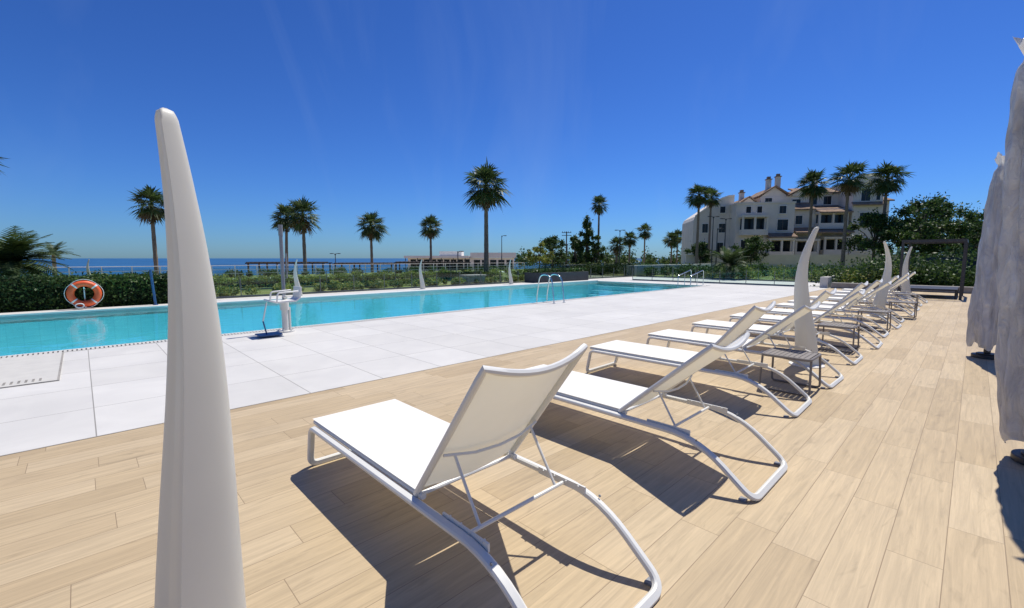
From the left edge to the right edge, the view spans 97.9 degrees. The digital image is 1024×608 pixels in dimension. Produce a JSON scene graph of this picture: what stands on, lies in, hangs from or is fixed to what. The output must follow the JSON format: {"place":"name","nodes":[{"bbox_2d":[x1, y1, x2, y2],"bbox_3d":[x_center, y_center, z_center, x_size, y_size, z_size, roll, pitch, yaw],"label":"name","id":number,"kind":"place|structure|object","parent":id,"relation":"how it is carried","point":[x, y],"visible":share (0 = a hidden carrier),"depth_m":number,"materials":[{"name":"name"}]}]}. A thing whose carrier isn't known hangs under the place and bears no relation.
{"place":"outdoors","nodes":[
{"label":"outdoors","id":0,"kind":"place"},
{"bbox_2d":[64,279,103,308],"bbox_3d":[-12.273,-0.271,12.806,0.836,0.888,0.302,-6,8,-44],"label":"lifebuoy","id":1,"kind":"object","parent":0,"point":[73,299],"visible":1,"depth_m":12.77,"materials":[{"name":"orange plastic"}]},
{"bbox_2d":[21,258,669,276],"bbox_3d":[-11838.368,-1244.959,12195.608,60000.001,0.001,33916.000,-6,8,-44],"label":"sea","id":2,"kind":"structure","parent":0,"point":[78,265],"depth_m":329.05,"materials":[{"name":"liquid"}]},
{"bbox_2d":[0,277,830,455],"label":"stone tile terrace","id":3,"kind":"structure","parent":0,"point":[95,392],"depth_m":7.07,"materials":[{"name":"white tile"}]},
{"bbox_2d":[0,352,63,388],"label":"nonslip footbath pad","id":4,"kind":"object","parent":3,"relation":"on","point":[28,370],"visible":1,"depth_m":6.01,"materials":[{"name":"plastic"}]},
{"bbox_2d":[255,225,301,336],"bbox_3d":[-4.670,-0.480,8.760,0.797,2.170,0.745,-6,8,-44],"label":"pool lift","id":5,"kind":"object","parent":3,"relation":"on","point":[285,308],"visible":1,"depth_m":8.98,"materials":[{"name":"metal"}]},
{"bbox_2d":[293,260,302,295],"bbox_3d":[-8.464,-1.032,17.672,0.344,1.450,0.336,-2,6,-20],"label":"horn floor lamp","id":6,"kind":"object","parent":3,"relation":"on","point":[296,282],"visible":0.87,"depth_m":17.61,"materials":[{"name":"white plastic"}]},
{"bbox_2d":[419,259,424,288],"bbox_3d":[-4.362,-1.450,21.752,0.344,1.450,0.336,-2,6,-20],"label":"horn floor lamp","id":7,"kind":"object","parent":3,"relation":"on","point":[422,284],"visible":0.99,"depth_m":21.71,"materials":[{"name":"white plastic"}]},
{"bbox_2d":[508,259,512,283],"bbox_3d":[-0.046,-1.874,25.898,0.344,1.450,0.336,-2,6,-20],"label":"horn floor lamp","id":8,"kind":"object","parent":3,"relation":"on","point":[510,277],"visible":0.97,"depth_m":25.85,"materials":[{"name":"white plastic"}]},
{"bbox_2d":[524,267,588,282],"bbox_3d":[2.993,-1.938,29.108,4.812,0.923,1.435,-6,8,-44],"label":"planter box","id":9,"kind":"object","parent":3,"relation":"on","point":[533,275],"visible":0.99,"depth_m":28.10,"materials":[{"name":"grey concrete"}]},
{"bbox_2d":[677,270,703,286],"bbox_3d":[9.908,-1.201,24.727,1.644,1.348,0.742,-6,8,-44],"label":"pool handrail","id":10,"kind":"object","parent":3,"relation":"on","point":[691,276],"visible":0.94,"depth_m":24.68,"materials":[{"name":"silver metal"}]},
{"bbox_2d":[632,265,793,285],"bbox_3d":[11.969,-1.816,27.294,0.060,1.050,10.324,-6,8,-44],"label":"glass fence","id":11,"kind":"object","parent":3,"relation":"on","point":[774,284],"visible":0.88,"depth_m":26.88,"materials":[{"name":"clear glass"}]},
{"bbox_2d":[404,251,515,271],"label":"beach pavilion","id":12,"kind":"structure","parent":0,"point":[475,259],"depth_m":79.59,"materials":[{"name":"white paint"}]},
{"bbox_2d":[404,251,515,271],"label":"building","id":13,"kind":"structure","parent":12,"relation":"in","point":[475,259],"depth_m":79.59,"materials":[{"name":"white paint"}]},
{"bbox_2d":[0,288,1023,607],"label":"wood plank deck","id":14,"kind":"structure","parent":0,"point":[900,482],"depth_m":2.78,"materials":[{"name":"brown wood"}]},
{"bbox_2d":[154,108,245,607],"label":"horn floor lamp","id":15,"kind":"object","parent":14,"relation":"on","point":[199,563],"visible":1,"depth_m":1.47,"materials":[{"name":"white plastic"}]},
{"bbox_2d":[0,288,827,456],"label":"deck edge trim","id":16,"kind":"structure","parent":14,"relation":"on","point":[324,390],"depth_m":5.02,"materials":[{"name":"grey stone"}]},
{"bbox_2d":[307,343,661,607],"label":"sun lounger","id":17,"kind":"object","parent":14,"relation":"on","point":[415,452],"visible":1,"depth_m":2.26,"materials":[{"name":"fabric"}]},
{"bbox_2d":[526,332,787,502],"bbox_3d":[0.915,0.644,3.773,0.746,0.958,2.397,-6,8,-44],"label":"sun lounger","id":18,"kind":"object","parent":14,"relation":"on","point":[614,398],"visible":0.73,"depth_m":3.36,"materials":[{"name":"fabric"}]},
{"bbox_2d":[586,301,811,417],"bbox_3d":[2.064,0.452,5.218,0.746,1.044,2.397,-6,8,-45],"label":"sun lounger","id":19,"kind":"object","parent":14,"relation":"on","point":[672,357],"visible":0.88,"depth_m":5.03,"materials":[{"name":"fabric"}]},
{"bbox_2d":[646,301,843,388],"bbox_3d":[3.101,0.398,6.178,0.746,0.958,2.397,-5,8,-43],"label":"sun lounger","id":20,"kind":"object","parent":14,"relation":"on","point":[698,339],"visible":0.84,"depth_m":5.90,"materials":[{"name":"fabric"}]},
{"bbox_2d":[690,288,862,364],"bbox_3d":[4.237,0.238,7.306,0.746,1.044,2.397,-6,8,-44],"label":"sun lounger","id":21,"kind":"object","parent":14,"relation":"on","point":[757,328],"visible":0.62,"depth_m":7.07,"materials":[{"name":"fabric"}]},
{"bbox_2d":[758,347,821,395],"bbox_3d":[3.221,0.770,5.162,0.505,0.414,0.520,-6,8,-44],"label":"side table","id":22,"kind":"object","parent":14,"relation":"on","point":[797,355],"visible":0.9,"depth_m":5.12,"materials":[{"name":"beige metal"}]},
{"bbox_2d":[729,289,882,348],"bbox_3d":[5.436,0.171,8.393,2.397,0.958,0.746,6,8,45],"label":"sun lounger","id":23,"kind":"object","parent":14,"relation":"on","point":[769,318],"visible":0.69,"depth_m":7.93,"materials":[{"name":"fabric"}]},
{"bbox_2d":[789,227,824,368],"bbox_3d":[4.161,-0.099,6.215,0.446,1.930,0.432,0,6,0],"label":"horn floor lamp","id":24,"kind":"object","parent":14,"relation":"on","point":[805,334],"visible":0.91,"depth_m":6.18,"materials":[{"name":"white plastic"}]},
{"bbox_2d":[755,281,888,337],"bbox_3d":[6.432,0.020,9.442,0.746,1.044,2.397,-6,8,-44],"label":"sun lounger","id":25,"kind":"object","parent":14,"relation":"on","point":[814,313],"visible":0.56,"depth_m":8.99,"materials":[{"name":"fabric"}]},
{"bbox_2d":[773,279,901,328],"bbox_3d":[7.597,-0.088,10.492,0.746,1.044,2.397,-5,8,-43],"label":"sun lounger","id":26,"kind":"object","parent":14,"relation":"on","point":[849,304],"visible":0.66,"depth_m":10.07,"materials":[{"name":"fabric"}]},
{"bbox_2d":[816,322,859,352],"bbox_3d":[5.396,0.542,7.390,0.505,0.414,0.520,-6,8,-44],"label":"side table","id":27,"kind":"object","parent":14,"relation":"on","point":[839,325],"visible":0.82,"depth_m":7.34,"materials":[{"name":"beige metal"}]},
{"bbox_2d":[786,281,904,322],"bbox_3d":[8.446,-0.136,11.381,0.746,0.958,2.397,-6,8,-44],"label":"sun lounger","id":28,"kind":"object","parent":14,"relation":"on","point":[828,303],"visible":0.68,"depth_m":10.90,"materials":[{"name":"fabric"}]},
{"bbox_2d":[810,275,913,315],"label":"sun lounger","id":29,"kind":"object","parent":14,"relation":"on","point":[894,278],"visible":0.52,"depth_m":12.23,"materials":[{"name":"fabric"}]},
{"bbox_2d":[826,277,919,310],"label":"sun lounger","id":30,"kind":"object","parent":14,"relation":"on","point":[888,297],"visible":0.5,"depth_m":13.18,"materials":[{"name":"fabric"}]},
{"bbox_2d":[856,309,891,331],"bbox_3d":[7.609,0.338,9.378,0.505,0.414,0.520,-6,8,-44],"label":"side table","id":31,"kind":"object","parent":14,"relation":"on","point":[887,312],"visible":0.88,"depth_m":9.35,"materials":[{"name":"beige metal"}]},
{"bbox_2d":[865,241,891,316],"bbox_3d":[9.469,-0.640,11.494,0.431,1.930,0.442,-5,8,-43],"label":"horn floor lamp","id":32,"kind":"object","parent":14,"relation":"on","point":[881,295],"visible":0.85,"depth_m":11.44,"materials":[{"name":"white plastic"}]},
{"bbox_2d":[836,273,921,306],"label":"sun lounger","id":33,"kind":"object","parent":14,"relation":"on","point":[897,281],"visible":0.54,"depth_m":14.39,"materials":[{"name":"paint"}]},
{"bbox_2d":[841,272,927,302],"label":"sun lounger","id":34,"kind":"object","parent":14,"relation":"on","point":[909,276],"visible":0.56,"depth_m":15.49,"materials":[{"name":"paint"}]},
{"bbox_2d":[888,300,916,318],"bbox_3d":[9.885,0.142,11.287,0.505,0.414,0.520,-6,8,-44],"label":"side table","id":35,"kind":"object","parent":14,"relation":"on","point":[906,302],"visible":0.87,"depth_m":11.25,"materials":[{"name":"beige metal"}]},
{"bbox_2d":[894,293,918,307],"bbox_3d":[12.155,-0.109,13.745,0.505,0.414,0.520,-6,8,-44],"label":"side table","id":36,"kind":"object","parent":14,"relation":"on","point":[897,294],"visible":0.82,"depth_m":13.71,"materials":[{"name":"beige metal"}]},
{"bbox_2d":[901,247,912,298],"bbox_3d":[14.839,-1.173,16.703,0.432,1.930,0.432,0,6,0],"label":"horn floor lamp","id":37,"kind":"object","parent":14,"relation":"on","point":[906,285],"visible":0.76,"depth_m":16.67,"materials":[{"name":"white plastic"}]},
{"bbox_2d":[898,239,968,299],"bbox_3d":[16.609,-1.400,17.587,2.680,2.200,1.780,-6,8,-44],"label":"metal pergola","id":38,"kind":"object","parent":14,"relation":"on","point":[963,270],"visible":0.85,"depth_m":17.02,"materials":[{"name":"black metal"}]},
{"bbox_2d":[966,152,1004,359],"bbox_3d":[7.204,-0.696,6.609,0.476,3.038,0.468,0,6,0],"label":"closed parasol","id":39,"kind":"object","parent":14,"relation":"on","point":[982,325],"visible":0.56,"depth_m":6.59,"materials":[{"name":"white fabric"},{"name":"grey metal"},{"name":"dark metal"}]},
{"bbox_2d":[994,37,1023,464],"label":"closed parasol","id":40,"kind":"object","parent":14,"relation":"on","point":[1009,359],"visible":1,"depth_m":3.17,"materials":[{"name":"white fabric"},{"name":"grey metal"},{"name":"dark metal"}]},
{"bbox_2d":[0,0,1023,257],"label":"sky","id":41,"kind":"structure","parent":0,"point":[353,108],"materials":[{"name":"blue"}]},
{"bbox_2d":[99,269,965,298],"bbox_3d":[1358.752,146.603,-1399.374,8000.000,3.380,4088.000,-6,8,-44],"label":"ground","id":42,"kind":"structure","parent":0,"point":[306,289],"depth_m":27.05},
{"bbox_2d":[0,226,78,282],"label":"feather palm","id":43,"kind":"object","parent":42,"relation":"on","point":[14,255],"visible":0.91,"depth_m":21.01,"materials":[{"name":"green plant"}]},
{"bbox_2d":[34,241,73,276],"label":"feather palm","id":44,"kind":"object","parent":42,"relation":"on","point":[56,247],"visible":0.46,"depth_m":44.78,"materials":[{"name":"green plant"}]},
{"bbox_2d":[0,271,167,312],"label":"hedge","id":45,"kind":"object","parent":42,"relation":"on","point":[29,292],"visible":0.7,"depth_m":13.11,"materials":[{"name":"green plant"}]},
{"bbox_2d":[126,185,164,273],"bbox_3d":[-31.744,-5.264,39.647,3.786,10.666,4.069,1,6,6],"label":"palm tree","id":46,"kind":"object","parent":42,"relation":"on","point":[151,213],"visible":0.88,"depth_m":38.99,"materials":[{"name":"green plant"}]},
{"bbox_2d":[28,264,511,277],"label":"shrub bed","id":47,"kind":"object","parent":42,"relation":"on","point":[264,272],"visible":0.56,"depth_m":41.50,"materials":[{"name":"green plant"}]},
{"bbox_2d":[25,263,524,276],"bbox_3d":[-20.037,-2.572,35.065,60.060,0.970,0.060,-6,8,-44],"label":"promenade railing","id":48,"kind":"object","parent":42,"relation":"on","point":[297,268],"visible":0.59,"depth_m":37.45,"materials":[{"name":"grey metal"}]},
{"bbox_2d":[270,202,299,271],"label":"palm tree","id":49,"kind":"object","parent":42,"relation":"on","point":[283,210],"visible":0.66,"depth_m":48.79,"materials":[{"name":"green plant"}]},
{"bbox_2d":[245,262,332,273],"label":"beach pergola","id":50,"kind":"object","parent":42,"relation":"on","point":[267,263],"visible":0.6,"depth_m":56.21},
{"bbox_2d":[284,197,320,272],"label":"palm tree","id":51,"kind":"object","parent":42,"relation":"on","point":[302,206],"visible":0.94,"depth_m":44.10,"materials":[{"name":"green plant"}]},
{"bbox_2d":[52,262,631,289],"bbox_3d":[-6.961,-1.770,26.600,53.024,1.100,0.060,-6,8,-44],"label":"glass fence","id":52,"kind":"object","parent":42,"relation":"on","point":[570,264],"visible":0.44,"depth_m":37.00,"materials":[{"name":"clear glass"}]},
{"bbox_2d":[0,280,705,358],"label":"swimming pool","id":53,"kind":"structure","parent":42,"relation":"in","point":[28,333],"depth_m":15.61,"materials":[{"name":"liquid"}]},
{"bbox_2d":[149,270,157,304],"bbox_3d":[-11.146,-0.518,13.884,0.137,1.104,0.153,1,6,12],"label":"depth marker post","id":54,"kind":"object","parent":53,"relation":"on","point":[152,286],"visible":0.95,"depth_m":13.86,"materials":[{"name":"blue plastic"}]},
{"bbox_2d":[536,274,565,303],"bbox_3d":[1.315,-0.044,15.269,0.620,1.975,0.870,-6,8,-44],"label":"pool ladder","id":55,"kind":"object","parent":53,"relation":"attached to","point":[552,287],"visible":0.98,"depth_m":15.16,"materials":[{"name":"silver metal"}]},
{"bbox_2d":[213,270,502,287],"bbox_3d":[-8.727,-1.657,28.132,21.813,0.711,1.286,-6,8,-44],"label":"hedge","id":56,"kind":"object","parent":42,"relation":"on","point":[259,281],"visible":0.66,"depth_m":26.18,"materials":[{"name":"green plant"}]},
{"bbox_2d":[332,262,393,271],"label":"beach pergola","id":57,"kind":"object","parent":42,"relation":"on","point":[381,263],"visible":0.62,"depth_m":57.29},
{"bbox_2d":[214,274,523,296],"bbox_3d":[-3.896,-1.363,25.907,24.096,0.634,2.464,-6,8,-44],"label":"shrub bed","id":58,"kind":"object","parent":42,"relation":"on","point":[225,290],"visible":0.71,"depth_m":22.30,"materials":[{"name":"green plant"}]},
{"bbox_2d":[354,211,388,272],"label":"palm tree","id":59,"kind":"object","parent":42,"relation":"on","point":[371,232],"visible":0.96,"depth_m":54.02,"materials":[{"name":"green plant"}]},
{"bbox_2d":[213,268,529,279],"bbox_3d":[-7.999,-2.323,34.638,26.631,0.786,5.741,-6,8,-44],"label":"shrub bed","id":60,"kind":"object","parent":42,"relation":"on","point":[515,272],"visible":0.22,"depth_m":34.12,"materials":[{"name":"green plant"}]},
{"bbox_2d":[216,264,634,298],"bbox_3d":[-0.703,-1.713,26.532,30.124,1.000,0.060,-6,8,-44],"label":"glass fence","id":61,"kind":"object","parent":42,"relation":"on","point":[605,271],"visible":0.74,"depth_m":31.16,"materials":[{"name":"glass"}]},
{"bbox_2d":[419,214,443,270],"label":"palm tree","id":62,"kind":"object","parent":42,"relation":"on","point":[429,232],"visible":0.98,"depth_m":60.88,"materials":[{"name":"green plant"}]},
{"bbox_2d":[393,261,470,270],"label":"beach pergola","id":63,"kind":"object","parent":42,"relation":"on","point":[408,262],"visible":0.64,"depth_m":56.13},
{"bbox_2d":[460,274,486,283],"bbox_3d":[-2.359,-1.510,26.902,1.500,0.520,0.800,-6,8,-44],"label":"stone bench","id":64,"kind":"object","parent":42,"relation":"on","point":[469,278],"visible":0.8,"depth_m":26.51,"materials":[{"name":"grey stone"}]},
{"bbox_2d":[463,156,512,272],"bbox_3d":[-1.910,-6.628,34.621,4.280,9.130,4.431,-2,6,-22],"label":"palm tree","id":65,"kind":"object","parent":42,"relation":"on","point":[485,196],"visible":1,"depth_m":33.97,"materials":[{"name":"green plant"}]},
{"bbox_2d":[525,241,553,267],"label":"broadleaf tree","id":66,"kind":"object","parent":42,"relation":"on","point":[543,258],"visible":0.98,"depth_m":57.34,"materials":[{"name":"green plant"}]},
{"bbox_2d":[539,235,567,265],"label":"broadleaf tree","id":67,"kind":"object","parent":42,"relation":"on","point":[551,243],"visible":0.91,"depth_m":61.14,"materials":[{"name":"green plant"}]},
{"bbox_2d":[562,231,570,262],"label":"utility pole","id":68,"kind":"object","parent":42,"relation":"on","point":[566,232],"visible":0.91,"depth_m":75.17,"materials":[{"name":"grey metal"}]},
{"bbox_2d":[569,233,583,262],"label":"cypress tree","id":69,"kind":"object","parent":42,"relation":"on","point":[575,246],"visible":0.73,"depth_m":72.16,"materials":[{"name":"green plant"}]},
{"bbox_2d":[578,212,595,262],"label":"cypress tree","id":70,"kind":"object","parent":42,"relation":"on","point":[588,235],"visible":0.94,"depth_m":70.97,"materials":[{"name":"green plant"}]},
{"bbox_2d":[585,234,607,263],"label":"cypress tree","id":71,"kind":"object","parent":42,"relation":"on","point":[599,256],"visible":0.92,"depth_m":70.25,"materials":[{"name":"green plant"}]},
{"bbox_2d":[590,194,607,234],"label":"palm tree","id":72,"kind":"object","parent":42,"relation":"on","point":[598,201],"visible":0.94,"depth_m":73.39,"materials":[{"name":"green plant"}]},
{"bbox_2d":[606,236,625,261],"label":"palm tree","id":73,"kind":"object","parent":42,"relation":"on","point":[613,242],"visible":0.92,"depth_m":77.04,"materials":[{"name":"green plant"}]},
{"bbox_2d":[621,231,638,261],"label":"palm tree","id":74,"kind":"object","parent":42,"relation":"on","point":[629,242],"visible":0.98,"depth_m":82.71,"materials":[{"name":"green plant"}]},
{"bbox_2d":[637,223,652,262],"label":"palm tree","id":75,"kind":"object","parent":42,"relation":"on","point":[645,234],"visible":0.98,"depth_m":94.62,"materials":[{"name":"green plant"}]},
{"bbox_2d":[661,232,679,264],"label":"palm tree","id":76,"kind":"object","parent":42,"relation":"on","point":[671,244],"visible":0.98,"depth_m":98.53,"materials":[{"name":"green plant"}]},
{"bbox_2d":[673,229,681,263],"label":"palm tree","id":77,"kind":"object","parent":42,"relation":"on","point":[677,232],"visible":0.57,"depth_m":100.75,"materials":[{"name":"green plant"}]},
{"bbox_2d":[683,184,711,263],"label":"palm tree","id":78,"kind":"object","parent":42,"relation":"on","point":[698,200],"visible":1,"depth_m":58.77,"materials":[{"name":"green plant"}]},
{"bbox_2d":[685,239,718,263],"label":"broadleaf tree","id":79,"kind":"object","parent":42,"relation":"on","point":[702,250],"visible":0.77,"depth_m":63.08,"materials":[{"name":"green plant"}]},
{"bbox_2d":[589,261,832,280],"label":"shrub bed","id":80,"kind":"object","parent":42,"relation":"on","point":[666,270],"visible":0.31,"depth_m":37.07,"materials":[{"name":"green plant"}]},
{"bbox_2d":[708,216,718,265],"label":"street lamp","id":81,"kind":"object","parent":42,"relation":"on","point":[712,237],"visible":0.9,"depth_m":61.34,"materials":[{"name":"metal"}]},
{"bbox_2d":[704,187,722,252],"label":"palm tree","id":82,"kind":"object","parent":42,"relation":"on","point":[715,199],"visible":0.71,"depth_m":66.60,"materials":[{"name":"green plant"}]},
{"bbox_2d":[715,228,723,266],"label":"street lamp","id":83,"kind":"object","parent":42,"relation":"on","point":[716,244],"visible":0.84,"depth_m":55.50,"materials":[{"name":"metal"}]},
{"bbox_2d":[514,245,941,268],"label":"distant trees","id":84,"kind":"object","parent":42,"relation":"on","point":[522,257],"visible":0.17,"depth_m":117.56,"materials":[{"name":"green plant"}]},
{"bbox_2d":[637,263,819,282],"bbox_3d":[15.127,-2.315,31.915,0.060,1.100,13.824,-6,8,-44],"label":"glass fence","id":85,"kind":"object","parent":42,"relation":"on","point":[726,278],"visible":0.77,"depth_m":31.45,"materials":[{"name":"clear glass"}]},
{"bbox_2d":[704,246,758,278],"bbox_3d":[15.601,-2.900,31.725,3.252,2.465,3.254,0,6,0],"label":"feather palm","id":86,"kind":"object","parent":42,"relation":"on","point":[729,259],"visible":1,"depth_m":31.56,"materials":[{"name":"green plant"}]},
{"bbox_2d":[634,264,842,287],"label":"garden wall","id":87,"kind":"structure","parent":42,"relation":"on","point":[825,281],"depth_m":38.49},
{"bbox_2d":[728,235,774,262],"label":"broadleaf tree","id":88,"kind":"object","parent":42,"relation":"on","point":[754,243],"visible":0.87,"depth_m":60.80,"materials":[{"name":"green plant"}]},
{"bbox_2d":[681,173,931,268],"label":"walls","id":89,"kind":"structure","parent":42,"relation":"on","point":[736,211],"depth_m":67.36,"materials":[{"name":"beige paint"}]},
{"bbox_2d":[695,188,880,251],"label":"window surrounds","id":90,"kind":"object","parent":89,"relation":"attached to","point":[782,213],"visible":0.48,"depth_m":68.24,"materials":[{"name":"white paint"}]},
{"bbox_2d":[702,188,879,253],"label":"windows","id":91,"kind":"structure","parent":89,"relation":"attached to","point":[782,224],"depth_m":67.77,"materials":[{"name":"black glass"}]},
{"bbox_2d":[734,174,894,237],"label":"roofs","id":92,"kind":"structure","parent":89,"relation":"on","point":[817,208],"depth_m":67.56,"materials":[{"name":"tile"}]},
{"bbox_2d":[794,167,830,270],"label":"palm tree","id":93,"kind":"object","parent":42,"relation":"on","point":[812,190],"visible":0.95,"depth_m":53.56,"materials":[{"name":"green plant"}]},
{"bbox_2d":[822,160,869,270],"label":"palm tree","id":94,"kind":"object","parent":42,"relation":"on","point":[849,185],"visible":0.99,"depth_m":48.68,"materials":[{"name":"green plant"}]},
{"bbox_2d":[838,207,907,264],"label":"broadleaf tree","id":95,"kind":"object","parent":42,"relation":"on","point":[870,219],"visible":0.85,"depth_m":48.06,"materials":[{"name":"green plant"}]},
{"bbox_2d":[862,161,913,260],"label":"palm tree","id":96,"kind":"object","parent":42,"relation":"on","point":[886,185],"visible":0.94,"depth_m":48.38,"materials":[{"name":"green plant"}]},
{"bbox_2d":[808,254,975,286],"bbox_3d":[20.560,-1.509,22.055,5.797,2.005,9.792,-6,8,-44],"label":"shrub bed","id":97,"kind":"object","parent":42,"relation":"on","point":[946,272],"visible":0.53,"depth_m":21.54,"materials":[{"name":"green plant"}]},
{"bbox_2d":[831,282,973,293],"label":"planter kerb","id":98,"kind":"structure","parent":42,"relation":"on","point":[967,290],"depth_m":21.20,"materials":[{"name":"grey concrete"}]},
{"bbox_2d":[863,196,970,258],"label":"broadleaf tree","id":99,"kind":"object","parent":42,"relation":"on","point":[907,229],"visible":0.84,"depth_m":45.19,"materials":[{"name":"green plant"}]},
{"bbox_2d":[857,242,978,267],"bbox_3d":[26.966,-1.827,22.237,8.851,2.919,15.195,-6,8,-44],"label":"shrub bed","id":100,"kind":"object","parent":42,"relation":"on","point":[972,253],"visible":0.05,"depth_m":24.12,"materials":[{"name":"green plant"}]},
{"bbox_2d":[879,191,962,257],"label":"broadleaf tree","id":101,"kind":"object","parent":42,"relation":"on","point":[949,212],"visible":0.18,"depth_m":48.78,"materials":[{"name":"green plant"}]},
{"bbox_2d":[915,200,983,255],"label":"broadleaf tree","id":102,"kind":"object","parent":42,"relation":"on","point":[969,215],"visible":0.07,"depth_m":50.49,"materials":[{"name":"green plant"}]},
{"bbox_2d":[926,257,976,275],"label":"dark garden wall","id":103,"kind":"structure","parent":42,"relation":"on","point":[957,258],"depth_m":22.34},
{"bbox_2d":[920,219,982,256],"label":"broadleaf tree","id":104,"kind":"object","parent":42,"relation":"on","point":[972,237],"visible":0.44,"depth_m":43.34,"materials":[{"name":"green plant"}]},
{"bbox_2d":[960,203,983,224],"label":"broadleaf tree","id":105,"kind":"object","parent":42,"relation":"on","point":[979,219],"visible":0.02,"depth_m":52.14,"materials":[{"name":"green plant"}]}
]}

